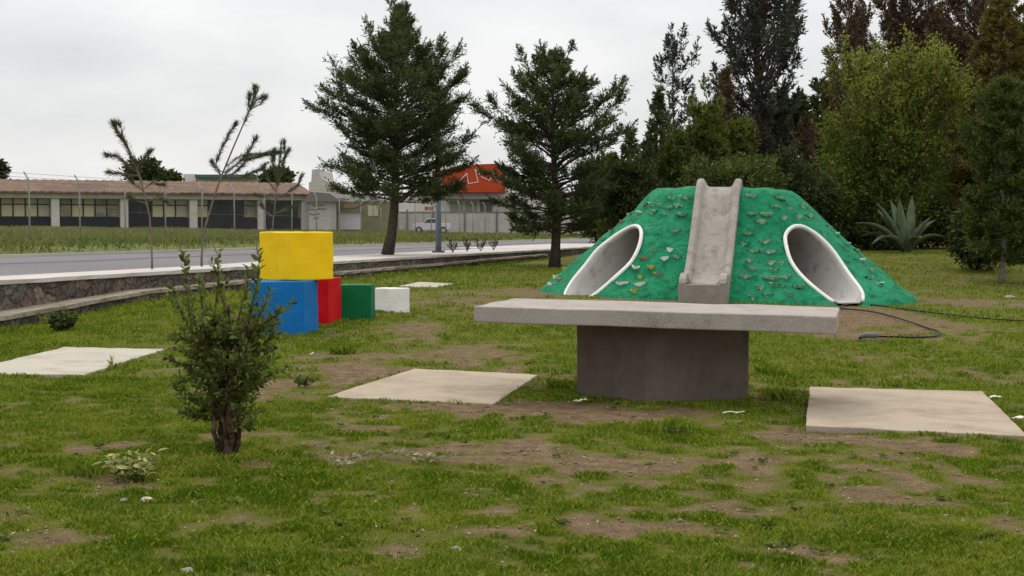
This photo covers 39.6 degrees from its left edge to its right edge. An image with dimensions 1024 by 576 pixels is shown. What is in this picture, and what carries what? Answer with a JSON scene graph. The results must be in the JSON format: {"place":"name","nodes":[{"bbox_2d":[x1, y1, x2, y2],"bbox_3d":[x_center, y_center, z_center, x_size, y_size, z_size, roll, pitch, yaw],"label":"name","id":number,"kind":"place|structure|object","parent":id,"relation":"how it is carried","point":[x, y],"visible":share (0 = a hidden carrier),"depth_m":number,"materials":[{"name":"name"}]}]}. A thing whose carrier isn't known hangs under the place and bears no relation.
{"place":"outdoors","nodes":[
{"label":"outdoors","id":0,"kind":"place"},
{"bbox_2d":[0,249,524,277],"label":"pavement","id":1,"kind":"structure","parent":0,"point":[394,255],"depth_m":38.68,"materials":[{"name":"concrete"}]},
{"bbox_2d":[102,118,173,268],"bbox_3d":[-7.194,-1.824,27.384,1.453,2.978,0.533,0,2,0],"label":"young pine","id":2,"kind":"object","parent":1,"relation":"on","point":[116,123],"visible":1,"depth_m":27.27,"materials":[{"name":"green plant"}]},
{"bbox_2d":[200,82,283,265],"bbox_3d":[-5.559,-2.341,29.340,1.742,3.850,0.603,0,2,0],"label":"young pine","id":3,"kind":"object","parent":1,"relation":"on","point":[246,156],"visible":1,"depth_m":29.28,"materials":[{"name":"green plant"}]},
{"bbox_2d":[251,137,306,231],"bbox_3d":[-5.350,-2.013,32.538,1.337,2.932,0.322,0,2,0],"label":"young pine","id":4,"kind":"object","parent":1,"relation":"on","point":[288,150],"visible":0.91,"depth_m":32.52,"materials":[{"name":"green plant"}]},
{"bbox_2d":[301,0,484,254],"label":"cedar tree","id":5,"kind":"object","parent":1,"relation":"on","point":[436,109],"visible":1,"depth_m":41.79,"materials":[{"name":"green plant"}]},
{"bbox_2d":[428,54,444,252],"bbox_3d":[-2.692,-4.442,47.057,0.900,6.632,0.400,0,2,0],"label":"street lamp","id":6,"kind":"object","parent":1,"relation":"on","point":[437,227],"visible":0.21,"depth_m":47.08,"materials":[{"name":"grey metal"}]},
{"bbox_2d":[446,237,456,251],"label":"roadside weed","id":7,"kind":"object","parent":1,"relation":"on","point":[451,245],"visible":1,"depth_m":47.10,"materials":[{"name":"green plant"}]},
{"bbox_2d":[0,224,588,254],"bbox_3d":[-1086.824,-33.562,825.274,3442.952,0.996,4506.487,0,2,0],"label":"verge ground","id":8,"kind":"structure","parent":0,"point":[142,247],"depth_m":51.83,"materials":[{"name":"green plant"}]},
{"bbox_2d":[0,158,11,178],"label":"distant tree","id":9,"kind":"object","parent":8,"relation":"on","point":[5,170],"visible":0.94,"depth_m":139.14,"materials":[{"name":"green plant"}]},
{"bbox_2d":[118,154,166,180],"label":"distant tree","id":10,"kind":"object","parent":8,"relation":"on","point":[150,169],"visible":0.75,"depth_m":138.70,"materials":[{"name":"green plant"}]},
{"bbox_2d":[0,179,309,230],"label":"school building","id":11,"kind":"structure","parent":8,"relation":"on","point":[186,186],"depth_m":100.02,"materials":[{"name":"paint"}]},
{"bbox_2d":[0,198,12,216],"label":"window","id":12,"kind":"structure","parent":11,"relation":"in","point":[5,201],"depth_m":96.19,"materials":[{"name":"beige glass"}]},
{"bbox_2d":[12,198,24,216],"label":"window","id":13,"kind":"structure","parent":11,"relation":"in","point":[19,205],"depth_m":96.50,"materials":[{"name":"beige glass"}]},
{"bbox_2d":[24,198,36,216],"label":"window","id":14,"kind":"structure","parent":11,"relation":"in","point":[34,203],"depth_m":96.85,"materials":[{"name":"beige glass"}]},
{"bbox_2d":[37,198,48,216],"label":"window","id":15,"kind":"structure","parent":11,"relation":"in","point":[46,209],"depth_m":97.16,"materials":[{"name":"beige glass"}]},
{"bbox_2d":[59,199,70,216],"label":"window","id":16,"kind":"structure","parent":11,"relation":"in","point":[67,213],"depth_m":97.73,"materials":[{"name":"beige glass"}]},
{"bbox_2d":[71,199,82,216],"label":"window","id":17,"kind":"structure","parent":11,"relation":"in","point":[76,203],"depth_m":98.02,"materials":[{"name":"beige glass"}]},
{"bbox_2d":[82,199,93,216],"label":"window","id":18,"kind":"structure","parent":11,"relation":"in","point":[89,202],"depth_m":98.35,"materials":[{"name":"beige glass"}]},
{"bbox_2d":[94,199,105,216],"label":"window","id":19,"kind":"structure","parent":11,"relation":"in","point":[100,207],"depth_m":98.67,"materials":[{"name":"black"}]},
{"bbox_2d":[106,199,117,216],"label":"window","id":20,"kind":"structure","parent":11,"relation":"in","point":[111,212],"depth_m":98.98,"materials":[{"name":"black"}]},
{"bbox_2d":[128,200,138,216],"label":"window","id":21,"kind":"structure","parent":11,"relation":"in","point":[133,214],"depth_m":99.59,"materials":[{"name":"black glass"}]},
{"bbox_2d":[139,199,150,217],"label":"window","id":22,"kind":"structure","parent":11,"relation":"in","point":[143,209],"depth_m":99.88,"materials":[{"name":"black glass"}]},
{"bbox_2d":[151,200,162,217],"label":"window","id":23,"kind":"structure","parent":11,"relation":"in","point":[157,214],"depth_m":100.25,"materials":[{"name":"beige glass"}]},
{"bbox_2d":[163,200,174,217],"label":"window","id":24,"kind":"structure","parent":11,"relation":"in","point":[173,201],"depth_m":100.61,"materials":[{"name":"beige glass"}]},
{"bbox_2d":[175,200,186,217],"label":"window","id":25,"kind":"structure","parent":11,"relation":"in","point":[181,202],"depth_m":100.91,"materials":[{"name":"beige glass"}]},
{"bbox_2d":[197,200,207,217],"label":"window","id":26,"kind":"structure","parent":11,"relation":"in","point":[205,205],"depth_m":101.54,"materials":[{"name":"beige glass"}]},
{"bbox_2d":[207,200,219,217],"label":"window","id":27,"kind":"structure","parent":11,"relation":"in","point":[214,211],"depth_m":101.87,"materials":[{"name":"black glass"}]},
{"bbox_2d":[219,200,230,217],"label":"window","id":28,"kind":"structure","parent":11,"relation":"in","point":[224,203],"depth_m":102.17,"materials":[{"name":"black glass"}]},
{"bbox_2d":[231,200,242,217],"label":"window","id":29,"kind":"structure","parent":11,"relation":"in","point":[238,202],"depth_m":102.55,"materials":[{"name":"black glass"}]},
{"bbox_2d":[243,200,254,217],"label":"window","id":30,"kind":"structure","parent":11,"relation":"in","point":[246,203],"depth_m":102.87,"materials":[{"name":"beige glass"}]},
{"bbox_2d":[265,201,274,217],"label":"window","id":31,"kind":"structure","parent":11,"relation":"in","point":[267,207],"depth_m":103.48,"materials":[{"name":"black glass"}]},
{"bbox_2d":[275,201,286,217],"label":"window","id":32,"kind":"structure","parent":11,"relation":"in","point":[282,203],"depth_m":103.83,"materials":[{"name":"black glass"}]},
{"bbox_2d":[286,201,297,217],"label":"window","id":33,"kind":"structure","parent":11,"relation":"in","point":[288,212],"depth_m":104.14,"materials":[{"name":"black glass"}]},
{"bbox_2d":[161,168,184,181],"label":"distant tree","id":34,"kind":"object","parent":8,"relation":"on","point":[172,175],"visible":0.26,"depth_m":148.98,"materials":[{"name":"green plant"}]},
{"bbox_2d":[183,174,259,182],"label":"hall","id":35,"kind":"structure","parent":8,"relation":"on","point":[202,177],"depth_m":159.63,"materials":[{"name":"paint"}]},
{"bbox_2d":[0,172,496,239],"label":"chain link fence","id":36,"kind":"object","parent":8,"relation":"on","point":[201,205],"visible":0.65,"depth_m":70.08,"materials":[{"name":"silver metal"}]},
{"bbox_2d":[256,161,298,182],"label":"distant tree","id":37,"kind":"object","parent":8,"relation":"on","point":[288,175],"visible":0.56,"depth_m":140.94,"materials":[{"name":"green plant"}]},
{"bbox_2d":[305,192,344,230],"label":"graffitied shed","id":38,"kind":"structure","parent":8,"relation":"on","point":[330,205],"depth_m":102.87,"materials":[{"name":"paint"}]},
{"bbox_2d":[309,169,372,197],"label":"gabled building","id":39,"kind":"structure","parent":8,"relation":"on","point":[317,183],"depth_m":121.75,"materials":[{"name":"paint"}]},
{"bbox_2d":[336,198,397,231],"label":"olive house","id":40,"kind":"structure","parent":8,"relation":"on","point":[384,222],"depth_m":107.83,"materials":[{"name":"paint"}]},
{"bbox_2d":[338,212,361,229],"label":"garage door","id":41,"kind":"structure","parent":40,"relation":"in","point":[346,225],"depth_m":107.81,"materials":[{"name":"grey metal"}]},
{"bbox_2d":[368,206,377,215],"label":"window","id":42,"kind":"structure","parent":40,"relation":"in","point":[373,208],"depth_m":107.81,"materials":[{"name":"beige glass"}]},
{"bbox_2d":[423,206,434,222],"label":"red sign","id":43,"kind":"object","parent":8,"relation":"on","point":[429,208],"visible":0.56,"depth_m":116.53,"materials":[{"name":"grey"}]},
{"bbox_2d":[412,219,450,232],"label":"parked pickup","id":44,"kind":"object","parent":8,"relation":"on","point":[444,229],"visible":0.71,"depth_m":111.14,"materials":[{"name":"grey paint"}]},
{"bbox_2d":[399,164,568,211],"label":"store building","id":45,"kind":"structure","parent":8,"relation":"on","point":[480,186],"depth_m":149.66,"materials":[{"name":"red"}]},
{"bbox_2d":[450,202,461,211],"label":"window","id":46,"kind":"structure","parent":45,"relation":"in","point":[454,204],"depth_m":149.68,"materials":[{"name":"grey glass"}]},
{"bbox_2d":[466,202,476,211],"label":"window","id":47,"kind":"structure","parent":45,"relation":"in","point":[469,205],"depth_m":149.68,"materials":[{"name":"grey glass"}]},
{"bbox_2d":[480,200,491,211],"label":"window","id":48,"kind":"structure","parent":45,"relation":"in","point":[481,201],"depth_m":149.68,"materials":[{"name":"grey glass"}]},
{"bbox_2d":[399,210,583,233],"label":"boundary wall","id":49,"kind":"structure","parent":8,"relation":"on","point":[496,222],"depth_m":117.87,"materials":[{"name":"paint"}]},
{"bbox_2d":[0,239,594,275],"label":"road","id":50,"kind":"structure","parent":0,"point":[37,268],"depth_m":37.62,"materials":[{"name":"grey asphalt"}]},
{"bbox_2d":[0,241,587,263],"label":"tar band","id":51,"kind":"object","parent":50,"relation":"on","point":[226,255],"visible":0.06,"depth_m":40.02,"materials":[{"name":"grey asphalt"}]},
{"bbox_2d":[0,238,591,257],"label":"kerb","id":52,"kind":"structure","parent":50,"relation":"on","point":[96,253],"depth_m":49.02,"materials":[{"name":"concrete"}]},
{"bbox_2d":[0,241,1023,575],"bbox_3d":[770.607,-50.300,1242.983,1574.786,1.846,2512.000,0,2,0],"label":"lawn","id":53,"kind":"structure","parent":0,"point":[562,409],"depth_m":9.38,"materials":[{"name":"green plant"}]},
{"bbox_2d":[40,309,78,331],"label":"weed","id":54,"kind":"object","parent":53,"relation":"on","point":[61,322],"visible":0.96,"depth_m":19.49,"materials":[{"name":"green plant"}]},
{"bbox_2d":[0,347,163,377],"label":"concrete slab","id":55,"kind":"structure","parent":53,"relation":"on","point":[70,361],"depth_m":14.51,"materials":[{"name":"beige concrete"}]},
{"bbox_2d":[91,448,167,482],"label":"weed","id":56,"kind":"object","parent":53,"relation":"on","point":[140,467],"visible":1,"depth_m":7.82,"materials":[{"name":"green plant"}]},
{"bbox_2d":[161,244,297,456],"bbox_3d":[-1.740,0.398,8.618,0.874,1.334,0.787,0,2,0],"label":"shrub","id":57,"kind":"object","parent":53,"relation":"on","point":[245,332],"visible":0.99,"depth_m":8.60,"materials":[{"name":"green plant"}]},
{"bbox_2d":[250,280,317,335],"bbox_3d":[-3.008,0.289,18.808,0.733,0.790,0.730,0,2,7],"label":"play cube","id":58,"kind":"object","parent":53,"relation":"on","point":[301,316],"visible":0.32,"depth_m":18.45,"materials":[{"name":"blue paint"}]},
{"bbox_2d":[259,232,332,280],"bbox_3d":[-2.897,-0.435,19.096,0.716,0.647,0.716,2,3,44],"label":"play cube","id":59,"kind":"object","parent":58,"relation":"on","point":[292,256],"visible":0.93,"depth_m":18.84,"materials":[{"name":"yellow paint"}]},
{"bbox_2d":[0,246,591,327],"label":"retaining wall","id":60,"kind":"structure","parent":53,"relation":"on","point":[25,300],"depth_m":25.29,"materials":[{"name":"stone"}]},
{"bbox_2d":[291,375,318,386],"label":"weed","id":61,"kind":"object","parent":53,"relation":"on","point":[299,381],"visible":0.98,"depth_m":12.53,"materials":[{"name":"green plant"}]},
{"bbox_2d":[318,277,340,323],"bbox_3d":[-2.884,0.215,20.618,0.668,0.746,0.670,0,2,9],"label":"play cube","id":62,"kind":"object","parent":53,"relation":"on","point":[329,300],"visible":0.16,"depth_m":20.27,"materials":[{"name":"red paint"}]},
{"bbox_2d":[341,283,374,319],"bbox_3d":[-2.335,0.244,21.360,0.516,0.610,0.515,0,2,0],"label":"play cube","id":63,"kind":"object","parent":53,"relation":"on","point":[357,300],"visible":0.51,"depth_m":21.11,"materials":[{"name":"green paint"}]},
{"bbox_2d":[375,287,409,312],"bbox_3d":[-1.913,0.232,22.711,0.408,0.478,0.411,-2,3,-44],"label":"play cube","id":64,"kind":"object","parent":53,"relation":"on","point":[394,299],"visible":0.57,"depth_m":22.57,"materials":[{"name":"white paint"}]},
{"bbox_2d":[328,447,456,466],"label":"cut branch","id":65,"kind":"object","parent":53,"relation":"on","point":[354,456],"visible":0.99,"depth_m":8.51,"materials":[{"name":"grey plant"}]},
{"bbox_2d":[398,282,452,287],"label":"concrete slab","id":66,"kind":"structure","parent":53,"relation":"on","point":[423,284],"depth_m":30.89,"materials":[{"name":"beige concrete"}]},
{"bbox_2d":[326,368,537,405],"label":"concrete slab","id":67,"kind":"structure","parent":53,"relation":"on","point":[467,387],"depth_m":12.54,"materials":[{"name":"beige concrete"}]},
{"bbox_2d":[0,296,1022,575],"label":"dry debris","id":68,"kind":"object","parent":53,"relation":"on","point":[564,476],"visible":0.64,"depth_m":8.32,"materials":[{"name":"plant"}]},
{"bbox_2d":[0,351,1023,575],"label":"weeds","id":69,"kind":"object","parent":53,"relation":"on","point":[563,521],"visible":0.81,"depth_m":7.29,"materials":[{"name":"green plant"}]},
{"bbox_2d":[4,320,1019,575],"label":"earth clods","id":70,"kind":"object","parent":53,"relation":"on","point":[630,472],"visible":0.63,"depth_m":8.68,"materials":[{"name":"brown soil"}]},
{"bbox_2d":[464,38,641,266],"bbox_3d":[1.237,-4.247,43.807,5.576,7.236,5.594,0,2,0],"label":"cedar tree","id":71,"kind":"object","parent":53,"relation":"on","point":[568,108],"visible":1,"depth_m":43.07,"materials":[{"name":"green plant"}]},
{"bbox_2d":[574,169,606,242],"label":"bush","id":72,"kind":"object","parent":53,"relation":"on","point":[586,234],"visible":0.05,"depth_m":52.77,"materials":[{"name":"green plant"}]},
{"bbox_2d":[575,151,619,237],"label":"background tree","id":73,"kind":"object","parent":53,"relation":"on","point":[604,159],"visible":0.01,"depth_m":82.43,"materials":[{"name":"green plant"}]},
{"bbox_2d":[592,150,619,238],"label":"cypress tree","id":74,"kind":"object","parent":53,"relation":"on","point":[604,225],"visible":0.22,"depth_m":49.78,"materials":[{"name":"green plant"}]},
{"bbox_2d":[616,126,639,162],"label":"cypress tree","id":75,"kind":"object","parent":53,"relation":"on","point":[628,147],"visible":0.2,"depth_m":51.73,"materials":[{"name":"green plant"}]},
{"bbox_2d":[603,154,665,226],"bbox_3d":[3.851,-2.434,44.122,2.166,3.634,2.473,0,2,0],"label":"bush","id":76,"kind":"object","parent":53,"relation":"on","point":[633,196],"visible":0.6,"depth_m":43.94,"materials":[{"name":"green plant"}]},
{"bbox_2d":[633,83,672,188],"bbox_3d":[5.083,-4.156,49.920,2.191,6.115,2.265,0,2,0],"label":"cypress tree","id":77,"kind":"object","parent":53,"relation":"on","point":[657,106],"visible":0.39,"depth_m":49.66,"materials":[{"name":"green plant"}]},
{"bbox_2d":[474,298,838,402],"bbox_3d":[1.276,0.602,12.124,2.934,0.943,1.426,1,2,14],"label":"ping pong table","id":78,"kind":"object","parent":53,"relation":"on","point":[643,351],"visible":0.98,"depth_m":11.88,"materials":[{"name":"concrete"}]},
{"bbox_2d":[633,131,684,179],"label":"background tree","id":79,"kind":"object","parent":53,"relation":"on","point":[637,151],"visible":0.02,"depth_m":86.10,"materials":[{"name":"green plant"}]},
{"bbox_2d":[647,22,702,161],"bbox_3d":[7.286,-6.737,61.668,2.437,9.619,2.610,-1,3,-26],"label":"casuarina tree","id":80,"kind":"object","parent":53,"relation":"on","point":[673,57],"visible":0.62,"depth_m":61.49,"materials":[{"name":"green plant"}]},
{"bbox_2d":[664,425,688,433],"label":"weed","id":81,"kind":"object","parent":53,"relation":"on","point":[678,430],"visible":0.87,"depth_m":9.89,"materials":[{"name":"green plant"}]},
{"bbox_2d":[653,119,703,187],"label":"cypress tree","id":82,"kind":"object","parent":53,"relation":"on","point":[676,148],"visible":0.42,"depth_m":45.58,"materials":[{"name":"green plant"}]},
{"bbox_2d":[673,72,737,179],"bbox_3d":[6.526,-4.091,46.858,2.588,6.039,2.404,1,2,16],"label":"cypress tree","id":83,"kind":"object","parent":53,"relation":"on","point":[707,132],"visible":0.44,"depth_m":46.42,"materials":[{"name":"green plant"}]},
{"bbox_2d":[709,64,742,167],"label":"rusty tree","id":84,"kind":"object","parent":53,"relation":"on","point":[726,86],"visible":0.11,"depth_m":55.57,"materials":[{"name":"green plant"}]},
{"bbox_2d":[539,178,918,306],"bbox_3d":[4.444,-0.769,29.859,8.085,2.995,7.208,1,2,15],"label":"climbing mound","id":85,"kind":"object","parent":53,"relation":"on","point":[701,241],"visible":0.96,"depth_m":27.98,"materials":[{"name":"green paint"}]},
{"bbox_2d":[675,150,794,189],"bbox_3d":[6.759,-2.557,43.874,3.652,3.435,3.252,0,2,0],"label":"bush","id":86,"kind":"object","parent":53,"relation":"on","point":[753,173],"visible":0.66,"depth_m":43.09,"materials":[{"name":"green plant"}]},
{"bbox_2d":[721,113,762,165],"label":"cypress tree","id":87,"kind":"object","parent":53,"relation":"on","point":[741,136],"visible":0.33,"depth_m":47.47,"materials":[{"name":"green plant"}]},
{"bbox_2d":[702,0,808,159],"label":"casuarina tree","id":88,"kind":"object","parent":53,"relation":"on","point":[752,40],"visible":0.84,"depth_m":58.98,"materials":[{"name":"green plant"}]},
{"bbox_2d":[754,72,821,160],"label":"background tree","id":89,"kind":"object","parent":53,"relation":"on","point":[806,106],"visible":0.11,"depth_m":82.75,"materials":[{"name":"green plant"}]},
{"bbox_2d":[759,139,824,212],"bbox_3d":[8.713,-2.929,45.877,2.771,3.733,2.407,0,2,0],"label":"bush","id":90,"kind":"object","parent":53,"relation":"on","point":[795,185],"visible":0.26,"depth_m":45.40,"materials":[{"name":"green plant"}]},
{"bbox_2d":[786,110,826,179],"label":"rusty tree","id":91,"kind":"object","parent":53,"relation":"on","point":[805,133],"visible":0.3,"depth_m":57.58,"materials":[{"name":"brown plant"}]},
{"bbox_2d":[785,163,846,230],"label":"bush","id":92,"kind":"object","parent":53,"relation":"on","point":[826,192],"visible":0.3,"depth_m":46.33,"materials":[{"name":"green plant"}]},
{"bbox_2d":[789,69,884,211],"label":"background tree","id":93,"kind":"object","parent":53,"relation":"on","point":[817,88],"visible":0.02,"depth_m":79.17,"materials":[{"name":"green plant"}]},
{"bbox_2d":[813,0,885,186],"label":"rusty tree","id":94,"kind":"object","parent":53,"relation":"on","point":[859,18],"visible":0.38,"depth_m":65.19,"materials":[{"name":"brown plant"}]},
{"bbox_2d":[828,195,924,249],"bbox_3d":[12.318,-2.175,48.112,3.407,1.992,3.507,0,2,0],"label":"bush","id":95,"kind":"object","parent":53,"relation":"on","point":[852,234],"visible":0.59,"depth_m":47.62,"materials":[{"name":"green plant"}]},
{"bbox_2d":[809,22,981,248],"bbox_3d":[12.947,-5.123,48.374,5.889,7.839,3.932,0,2,0],"label":"poplar tree","id":96,"kind":"object","parent":53,"relation":"on","point":[881,172],"visible":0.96,"depth_m":48.12,"materials":[{"name":"green plant"}]},
{"bbox_2d":[851,195,946,252],"bbox_3d":[12.173,-1.990,44.805,2.996,1.906,1.709,0,2,0],"label":"agave","id":97,"kind":"object","parent":53,"relation":"on","point":[902,234],"visible":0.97,"depth_m":44.80,"materials":[{"name":"green plant"}]},
{"bbox_2d":[853,0,966,197],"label":"rusty tree","id":98,"kind":"object","parent":53,"relation":"on","point":[895,19],"visible":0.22,"depth_m":66.91,"materials":[{"name":"brown plant"}]},
{"bbox_2d":[805,387,1023,440],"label":"concrete slab","id":99,"kind":"structure","parent":53,"relation":"on","point":[842,410],"depth_m":11.19,"materials":[{"name":"beige concrete"}]},
{"bbox_2d":[886,0,954,199],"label":"background tree","id":100,"kind":"object","parent":53,"relation":"on","point":[938,4],"visible":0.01,"depth_m":80.74,"materials":[{"name":"green plant"}]},
{"bbox_2d":[906,191,956,247],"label":"bush","id":101,"kind":"object","parent":53,"relation":"on","point":[934,227],"visible":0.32,"depth_m":49.12,"materials":[{"name":"green plant"}]},
{"bbox_2d":[840,304,1023,338],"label":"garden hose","id":102,"kind":"object","parent":53,"relation":"on","point":[868,335],"visible":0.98,"depth_m":23.48,"materials":[{"name":"black rubber"}]},
{"bbox_2d":[921,143,987,246],"bbox_3d":[16.160,-3.312,50.809,3.389,3.974,3.177,0,2,0],"label":"bush","id":103,"kind":"object","parent":53,"relation":"on","point":[943,192],"visible":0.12,"depth_m":50.80,"materials":[{"name":"green plant"}]},
{"bbox_2d":[923,0,1021,177],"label":"rusty tree","id":104,"kind":"object","parent":53,"relation":"on","point":[956,34],"visible":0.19,"depth_m":63.33,"materials":[{"name":"brown plant"}]},
{"bbox_2d":[941,186,1007,270],"bbox_3d":[12.042,-1.529,36.984,1.874,2.380,2.831,0,2,0],"label":"bush","id":105,"kind":"object","parent":53,"relation":"on","point":[975,263],"visible":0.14,"depth_m":36.59,"materials":[{"name":"green plant"}]},
{"bbox_2d":[938,0,1023,213],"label":"olive conifer","id":106,"kind":"object","parent":53,"relation":"on","point":[988,65],"visible":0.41,"depth_m":49.31,"materials":[{"name":"green plant"}]},
{"bbox_2d":[953,72,1023,282],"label":"feathery conifer","id":107,"kind":"object","parent":53,"relation":"on","point":[987,156],"visible":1,"depth_m":33.07,"materials":[{"name":"green plant"}]},
{"bbox_2d":[0,0,1023,197],"label":"sky","id":108,"kind":"structure","parent":0,"point":[177,74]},
{"bbox_2d":[444,244,593,248],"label":"sidewalk","id":109,"kind":"structure","parent":0,"point":[538,246],"depth_m":63.20,"materials":[{"name":"concrete"}]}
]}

